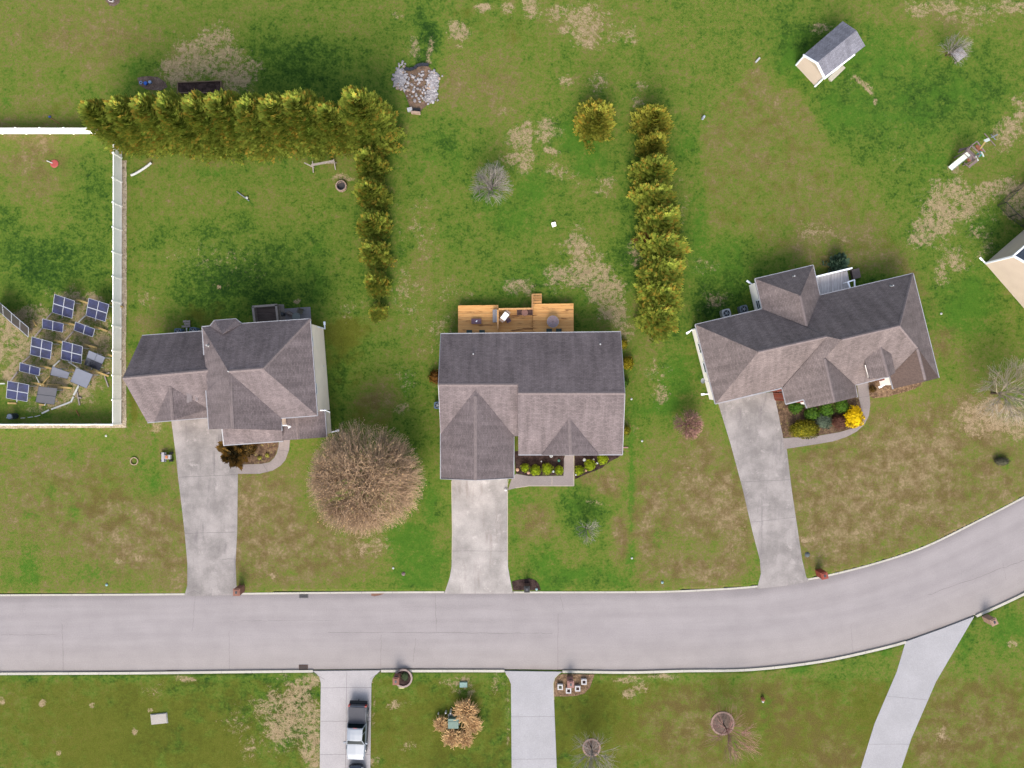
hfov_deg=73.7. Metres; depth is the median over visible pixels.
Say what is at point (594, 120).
round cypress
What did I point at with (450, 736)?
grass clump
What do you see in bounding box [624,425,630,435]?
round shrub
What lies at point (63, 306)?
solar array
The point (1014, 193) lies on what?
bare tree
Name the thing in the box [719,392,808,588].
driveway
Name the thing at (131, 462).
fire ring
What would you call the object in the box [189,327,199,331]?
air conditioner
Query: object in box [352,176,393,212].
cypress tree
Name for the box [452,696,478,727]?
grass clump
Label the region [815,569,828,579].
brick mailbox
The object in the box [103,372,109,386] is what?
wooden prop
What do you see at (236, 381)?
house
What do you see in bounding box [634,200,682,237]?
cypress tree
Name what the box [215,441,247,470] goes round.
bronze holly
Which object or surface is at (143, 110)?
cypress tree
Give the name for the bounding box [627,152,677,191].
cypress tree
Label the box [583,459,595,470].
round shrub
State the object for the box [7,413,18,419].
drum
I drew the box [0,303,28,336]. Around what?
solar array
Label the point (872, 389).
bronze shrub
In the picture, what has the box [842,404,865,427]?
flowering bush
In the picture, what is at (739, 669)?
kerb
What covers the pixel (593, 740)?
mulch edging
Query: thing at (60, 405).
edging pipe
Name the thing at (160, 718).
stone slab
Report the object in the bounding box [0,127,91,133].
vinyl fence
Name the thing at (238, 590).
brick mailbox
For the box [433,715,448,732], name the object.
grass clump
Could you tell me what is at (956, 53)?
plank platform
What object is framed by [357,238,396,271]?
cypress tree
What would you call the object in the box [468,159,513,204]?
bare tree
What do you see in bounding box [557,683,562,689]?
planter
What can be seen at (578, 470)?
round shrub
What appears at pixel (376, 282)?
cypress tree
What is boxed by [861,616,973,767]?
driveway
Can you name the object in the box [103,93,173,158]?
cypress tree
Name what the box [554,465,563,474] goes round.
round shrub
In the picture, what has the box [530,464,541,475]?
round shrub
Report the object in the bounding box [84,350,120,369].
solar array
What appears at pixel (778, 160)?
ground
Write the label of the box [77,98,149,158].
cypress tree
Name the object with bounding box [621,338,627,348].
round shrub
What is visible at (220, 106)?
cypress tree
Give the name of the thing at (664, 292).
cypress tree
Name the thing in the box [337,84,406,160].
cypress tree
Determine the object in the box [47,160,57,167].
saucer sled
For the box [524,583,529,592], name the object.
brick mailbox
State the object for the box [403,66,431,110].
drain bed
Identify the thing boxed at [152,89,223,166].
cypress tree
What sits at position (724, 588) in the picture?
kerb
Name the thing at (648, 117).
cypress tree
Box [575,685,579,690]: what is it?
planter
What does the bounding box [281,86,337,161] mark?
cypress tree
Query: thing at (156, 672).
kerb
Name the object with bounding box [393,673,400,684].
brick mailbox
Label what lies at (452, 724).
transformer
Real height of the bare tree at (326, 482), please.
9.362 m
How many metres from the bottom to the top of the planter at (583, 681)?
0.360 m
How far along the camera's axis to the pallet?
69.86 m
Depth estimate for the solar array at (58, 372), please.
68.60 m
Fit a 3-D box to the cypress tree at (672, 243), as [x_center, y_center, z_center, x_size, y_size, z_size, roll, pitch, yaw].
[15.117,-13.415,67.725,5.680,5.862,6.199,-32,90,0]
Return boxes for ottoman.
[471,319,480,323]
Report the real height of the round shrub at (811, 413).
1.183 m
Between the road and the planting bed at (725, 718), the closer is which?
the planting bed at (725, 718)
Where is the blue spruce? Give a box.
[822,252,849,272]
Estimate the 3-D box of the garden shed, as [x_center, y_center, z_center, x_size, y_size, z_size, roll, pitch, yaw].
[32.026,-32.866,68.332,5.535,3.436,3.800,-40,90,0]
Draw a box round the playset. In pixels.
[948,133,997,169]
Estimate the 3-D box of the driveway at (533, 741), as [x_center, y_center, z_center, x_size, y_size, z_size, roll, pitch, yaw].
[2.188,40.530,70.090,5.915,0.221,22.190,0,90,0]
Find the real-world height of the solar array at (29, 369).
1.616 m
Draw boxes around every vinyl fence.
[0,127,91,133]
[0,423,110,425]
[111,141,122,424]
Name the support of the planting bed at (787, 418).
on the ground
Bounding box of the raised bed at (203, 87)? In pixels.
[177,80,222,93]
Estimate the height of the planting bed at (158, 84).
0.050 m
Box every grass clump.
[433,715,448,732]
[440,727,461,749]
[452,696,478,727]
[456,730,475,748]
[462,715,483,736]
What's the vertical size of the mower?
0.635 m
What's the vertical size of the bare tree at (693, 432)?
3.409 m
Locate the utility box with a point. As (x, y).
(463, 684)
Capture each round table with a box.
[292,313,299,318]
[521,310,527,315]
[547,316,558,327]
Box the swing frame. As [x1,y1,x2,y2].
[304,159,335,172]
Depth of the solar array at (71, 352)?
68.64 m
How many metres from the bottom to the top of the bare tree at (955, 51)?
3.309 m
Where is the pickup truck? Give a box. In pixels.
[343,699,368,759]
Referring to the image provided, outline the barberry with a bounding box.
[831,414,846,430]
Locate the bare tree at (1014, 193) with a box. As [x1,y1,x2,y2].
[997,182,1023,227]
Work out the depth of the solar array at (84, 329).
68.79 m
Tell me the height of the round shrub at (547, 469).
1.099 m
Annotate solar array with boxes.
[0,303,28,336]
[6,381,44,401]
[19,362,51,375]
[30,337,61,358]
[36,386,71,404]
[42,319,74,331]
[50,366,74,378]
[52,294,87,317]
[61,341,97,363]
[70,368,108,388]
[74,322,107,336]
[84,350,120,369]
[86,298,122,321]
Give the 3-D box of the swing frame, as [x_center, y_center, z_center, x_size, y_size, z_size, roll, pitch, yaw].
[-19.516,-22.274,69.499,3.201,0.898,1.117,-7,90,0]
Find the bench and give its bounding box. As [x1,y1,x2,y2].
[493,309,496,321]
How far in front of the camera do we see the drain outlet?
69.72 m
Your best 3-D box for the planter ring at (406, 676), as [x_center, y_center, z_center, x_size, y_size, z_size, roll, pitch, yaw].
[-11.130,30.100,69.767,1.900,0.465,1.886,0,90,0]
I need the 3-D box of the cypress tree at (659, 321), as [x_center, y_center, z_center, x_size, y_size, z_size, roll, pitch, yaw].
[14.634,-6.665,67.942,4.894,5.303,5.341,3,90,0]
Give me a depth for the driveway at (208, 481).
69.98 m
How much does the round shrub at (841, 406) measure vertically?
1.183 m
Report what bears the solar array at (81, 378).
on the ground
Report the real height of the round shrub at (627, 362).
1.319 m
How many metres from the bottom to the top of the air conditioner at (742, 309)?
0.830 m
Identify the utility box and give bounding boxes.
[460,682,466,687]
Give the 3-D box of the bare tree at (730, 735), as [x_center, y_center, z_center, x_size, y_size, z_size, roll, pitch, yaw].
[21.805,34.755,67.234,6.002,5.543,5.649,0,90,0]
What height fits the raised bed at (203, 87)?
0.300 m
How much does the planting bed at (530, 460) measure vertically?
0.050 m
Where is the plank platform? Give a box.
[949,48,965,63]
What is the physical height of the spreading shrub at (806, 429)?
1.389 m
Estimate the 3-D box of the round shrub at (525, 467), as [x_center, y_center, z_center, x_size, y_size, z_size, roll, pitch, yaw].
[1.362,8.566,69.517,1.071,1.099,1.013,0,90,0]
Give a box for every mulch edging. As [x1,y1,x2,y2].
[582,738,600,756]
[711,711,734,734]
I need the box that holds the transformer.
[448,714,459,728]
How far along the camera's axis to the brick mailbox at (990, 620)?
69.02 m
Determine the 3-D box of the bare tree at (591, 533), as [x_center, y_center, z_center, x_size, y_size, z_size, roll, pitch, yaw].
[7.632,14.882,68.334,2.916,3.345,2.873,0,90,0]
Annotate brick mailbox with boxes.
[233,585,244,595]
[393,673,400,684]
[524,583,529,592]
[567,676,573,687]
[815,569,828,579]
[982,614,997,626]
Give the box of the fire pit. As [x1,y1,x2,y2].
[335,180,346,191]
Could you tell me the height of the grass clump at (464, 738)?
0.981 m
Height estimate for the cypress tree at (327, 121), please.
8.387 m
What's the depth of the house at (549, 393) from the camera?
65.36 m
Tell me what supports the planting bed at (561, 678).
on the ground
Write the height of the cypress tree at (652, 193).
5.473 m
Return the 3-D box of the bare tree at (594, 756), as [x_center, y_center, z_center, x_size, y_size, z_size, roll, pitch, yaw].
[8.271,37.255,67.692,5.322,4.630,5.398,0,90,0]
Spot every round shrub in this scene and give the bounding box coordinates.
[427,369,438,384]
[520,463,529,472]
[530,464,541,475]
[541,463,553,474]
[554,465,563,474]
[574,465,584,475]
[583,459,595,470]
[597,455,608,464]
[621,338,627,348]
[623,356,633,369]
[624,377,628,386]
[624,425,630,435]
[788,403,804,414]
[803,407,819,420]
[818,403,834,417]
[833,400,849,413]
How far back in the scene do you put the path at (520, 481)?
69.98 m
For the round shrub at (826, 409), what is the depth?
69.20 m
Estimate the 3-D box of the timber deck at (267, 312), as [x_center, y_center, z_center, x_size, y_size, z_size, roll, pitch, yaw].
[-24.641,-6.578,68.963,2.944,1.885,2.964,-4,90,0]
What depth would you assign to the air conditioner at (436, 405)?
69.19 m
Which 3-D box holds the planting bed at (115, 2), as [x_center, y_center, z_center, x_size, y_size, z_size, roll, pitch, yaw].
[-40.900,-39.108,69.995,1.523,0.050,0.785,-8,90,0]
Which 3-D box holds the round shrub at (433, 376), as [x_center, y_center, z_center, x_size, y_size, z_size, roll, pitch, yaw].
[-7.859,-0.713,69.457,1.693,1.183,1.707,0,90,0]
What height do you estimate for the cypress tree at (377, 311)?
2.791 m
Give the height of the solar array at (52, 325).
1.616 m
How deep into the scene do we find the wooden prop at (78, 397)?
69.89 m
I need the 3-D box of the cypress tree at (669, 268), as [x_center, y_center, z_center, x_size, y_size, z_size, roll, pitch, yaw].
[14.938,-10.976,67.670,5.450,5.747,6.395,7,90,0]
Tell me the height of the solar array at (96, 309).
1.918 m
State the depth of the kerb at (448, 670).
69.98 m
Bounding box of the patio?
[284,307,310,319]
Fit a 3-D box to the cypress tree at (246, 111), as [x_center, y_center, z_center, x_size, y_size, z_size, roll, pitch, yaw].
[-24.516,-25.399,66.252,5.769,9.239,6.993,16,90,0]
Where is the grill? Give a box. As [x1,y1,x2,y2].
[499,310,509,322]
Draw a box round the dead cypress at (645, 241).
[631,232,650,249]
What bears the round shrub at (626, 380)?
on the ground
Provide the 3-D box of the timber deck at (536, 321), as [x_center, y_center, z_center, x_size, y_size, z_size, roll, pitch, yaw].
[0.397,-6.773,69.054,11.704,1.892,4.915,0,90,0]
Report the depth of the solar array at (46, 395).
68.75 m
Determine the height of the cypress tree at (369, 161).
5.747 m
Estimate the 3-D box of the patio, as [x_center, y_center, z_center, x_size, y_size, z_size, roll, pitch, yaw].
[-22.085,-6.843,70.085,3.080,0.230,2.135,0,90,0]
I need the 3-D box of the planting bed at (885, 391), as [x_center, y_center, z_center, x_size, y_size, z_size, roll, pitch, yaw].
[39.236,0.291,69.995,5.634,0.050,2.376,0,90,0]
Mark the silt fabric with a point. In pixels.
(415, 66)
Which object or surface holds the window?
in the house at (807, 336)
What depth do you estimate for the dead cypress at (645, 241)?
68.16 m
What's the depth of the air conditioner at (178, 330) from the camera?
69.20 m
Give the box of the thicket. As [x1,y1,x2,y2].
[994,456,1010,465]
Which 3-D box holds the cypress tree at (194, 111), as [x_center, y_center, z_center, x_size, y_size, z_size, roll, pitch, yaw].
[-29.102,-25.022,66.117,6.555,9.270,5.878,43,90,0]
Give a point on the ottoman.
(475, 321)
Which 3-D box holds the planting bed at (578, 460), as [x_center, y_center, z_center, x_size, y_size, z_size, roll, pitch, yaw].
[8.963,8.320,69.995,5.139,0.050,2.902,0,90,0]
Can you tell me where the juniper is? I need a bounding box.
[815,413,831,428]
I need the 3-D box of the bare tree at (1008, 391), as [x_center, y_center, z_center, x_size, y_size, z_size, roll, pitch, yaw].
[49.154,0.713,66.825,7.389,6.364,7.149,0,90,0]
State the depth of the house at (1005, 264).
68.36 m
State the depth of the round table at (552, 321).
68.31 m
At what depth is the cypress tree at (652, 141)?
67.43 m
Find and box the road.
[0,498,1023,671]
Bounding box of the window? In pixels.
[755,299,760,308]
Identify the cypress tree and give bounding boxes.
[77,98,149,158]
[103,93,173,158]
[127,90,194,159]
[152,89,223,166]
[180,89,246,166]
[202,88,262,161]
[233,92,292,163]
[254,91,317,160]
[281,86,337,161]
[310,100,357,158]
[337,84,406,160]
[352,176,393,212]
[353,146,392,186]
[354,209,393,241]
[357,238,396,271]
[363,269,393,300]
[368,301,388,323]
[625,178,677,218]
[626,104,674,138]
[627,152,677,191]
[631,228,692,267]
[632,297,679,342]
[633,253,686,291]
[633,277,684,315]
[634,127,668,158]
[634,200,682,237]
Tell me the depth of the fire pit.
69.73 m
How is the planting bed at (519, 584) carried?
on the ground
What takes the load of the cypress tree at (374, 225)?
on the ground
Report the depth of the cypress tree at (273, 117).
64.34 m
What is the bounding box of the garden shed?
[795,21,864,86]
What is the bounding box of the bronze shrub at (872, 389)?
[868,385,876,392]
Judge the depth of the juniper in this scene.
69.41 m
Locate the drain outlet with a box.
[407,107,420,114]
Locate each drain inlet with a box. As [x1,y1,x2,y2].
[299,594,307,597]
[299,665,307,669]
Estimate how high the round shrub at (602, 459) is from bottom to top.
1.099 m
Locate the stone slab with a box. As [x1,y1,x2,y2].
[150,713,167,724]
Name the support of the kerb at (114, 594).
on the ground
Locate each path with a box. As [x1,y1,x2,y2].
[238,440,289,473]
[507,455,573,489]
[783,383,869,448]
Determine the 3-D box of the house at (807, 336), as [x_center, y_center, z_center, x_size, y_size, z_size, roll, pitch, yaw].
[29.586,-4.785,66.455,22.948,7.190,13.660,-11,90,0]
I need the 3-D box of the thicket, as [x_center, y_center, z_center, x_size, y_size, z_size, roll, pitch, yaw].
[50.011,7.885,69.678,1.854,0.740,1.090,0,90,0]
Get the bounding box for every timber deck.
[252,304,285,321]
[458,294,573,332]
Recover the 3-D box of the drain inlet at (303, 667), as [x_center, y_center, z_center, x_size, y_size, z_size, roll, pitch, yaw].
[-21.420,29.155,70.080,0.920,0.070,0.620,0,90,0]
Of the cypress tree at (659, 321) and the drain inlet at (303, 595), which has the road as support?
the drain inlet at (303, 595)
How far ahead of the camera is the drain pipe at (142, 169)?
69.77 m
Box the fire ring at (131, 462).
[130,457,138,464]
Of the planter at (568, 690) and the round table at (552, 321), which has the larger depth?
the planter at (568, 690)
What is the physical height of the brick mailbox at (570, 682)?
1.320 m
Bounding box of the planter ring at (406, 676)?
[395,668,412,687]
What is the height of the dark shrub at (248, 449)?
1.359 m
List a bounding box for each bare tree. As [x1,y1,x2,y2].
[305,419,426,537]
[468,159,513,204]
[570,732,618,767]
[574,519,599,543]
[673,409,703,439]
[704,707,761,766]
[940,31,973,64]
[972,355,1023,425]
[997,182,1023,227]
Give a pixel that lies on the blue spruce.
(838, 262)
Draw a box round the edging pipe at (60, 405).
[51,402,70,409]
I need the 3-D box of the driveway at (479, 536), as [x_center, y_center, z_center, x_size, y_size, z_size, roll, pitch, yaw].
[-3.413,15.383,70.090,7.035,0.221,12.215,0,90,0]
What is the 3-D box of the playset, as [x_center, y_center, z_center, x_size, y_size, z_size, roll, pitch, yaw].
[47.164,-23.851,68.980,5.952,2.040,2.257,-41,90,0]
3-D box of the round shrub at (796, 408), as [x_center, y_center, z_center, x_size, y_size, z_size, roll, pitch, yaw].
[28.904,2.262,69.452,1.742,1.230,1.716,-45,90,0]
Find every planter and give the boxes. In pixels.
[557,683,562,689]
[566,687,570,693]
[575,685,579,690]
[581,678,586,684]
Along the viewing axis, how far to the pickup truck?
68.77 m
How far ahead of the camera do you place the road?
70.11 m
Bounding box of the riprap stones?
[391,60,442,104]
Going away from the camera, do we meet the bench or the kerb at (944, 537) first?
the bench
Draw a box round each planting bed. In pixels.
[106,0,119,5]
[137,76,166,90]
[243,442,277,463]
[512,578,540,589]
[514,451,564,475]
[554,674,593,696]
[574,451,623,478]
[584,740,598,754]
[713,713,732,733]
[776,386,861,437]
[868,381,921,397]
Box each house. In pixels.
[122,318,338,445]
[438,331,624,480]
[686,265,939,407]
[979,230,1023,307]
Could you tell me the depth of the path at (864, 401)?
69.98 m
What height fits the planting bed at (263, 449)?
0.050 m
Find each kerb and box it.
[0,593,184,595]
[0,669,313,674]
[241,591,444,594]
[381,669,504,671]
[513,585,757,592]
[562,640,905,673]
[808,495,1023,579]
[975,592,1023,616]
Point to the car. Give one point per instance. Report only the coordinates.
(356, 765)
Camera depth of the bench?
68.61 m
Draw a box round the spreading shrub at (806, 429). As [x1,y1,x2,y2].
[788,419,819,439]
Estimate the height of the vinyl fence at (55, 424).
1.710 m
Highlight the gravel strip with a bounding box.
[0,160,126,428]
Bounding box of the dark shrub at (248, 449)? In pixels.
[240,444,257,457]
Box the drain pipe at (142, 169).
[130,162,151,175]
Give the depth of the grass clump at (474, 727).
69.08 m
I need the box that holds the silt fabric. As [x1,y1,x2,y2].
[404,63,428,70]
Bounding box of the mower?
[160,452,172,461]
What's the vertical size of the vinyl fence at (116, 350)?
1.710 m
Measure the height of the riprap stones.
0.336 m
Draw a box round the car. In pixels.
[348,763,364,767]
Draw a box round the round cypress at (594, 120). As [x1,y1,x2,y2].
[572,97,616,154]
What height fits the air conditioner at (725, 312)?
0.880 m
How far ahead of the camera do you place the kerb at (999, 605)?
69.98 m
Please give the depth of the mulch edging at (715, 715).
69.94 m
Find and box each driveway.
[171,418,237,595]
[313,670,379,767]
[444,479,512,593]
[505,670,561,767]
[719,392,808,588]
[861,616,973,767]
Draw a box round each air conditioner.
[174,328,184,332]
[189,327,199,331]
[434,402,438,408]
[719,309,730,317]
[737,305,747,313]
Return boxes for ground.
[0,0,1023,767]
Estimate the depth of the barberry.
69.31 m
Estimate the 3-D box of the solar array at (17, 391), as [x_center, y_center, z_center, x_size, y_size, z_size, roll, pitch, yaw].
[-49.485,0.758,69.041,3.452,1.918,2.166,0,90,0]
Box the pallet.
[182,320,189,327]
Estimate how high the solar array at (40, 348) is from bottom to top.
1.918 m
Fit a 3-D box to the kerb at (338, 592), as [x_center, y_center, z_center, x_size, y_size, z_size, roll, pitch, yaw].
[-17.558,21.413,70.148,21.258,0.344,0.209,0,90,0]
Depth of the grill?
68.29 m
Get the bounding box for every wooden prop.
[76,391,81,404]
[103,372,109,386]

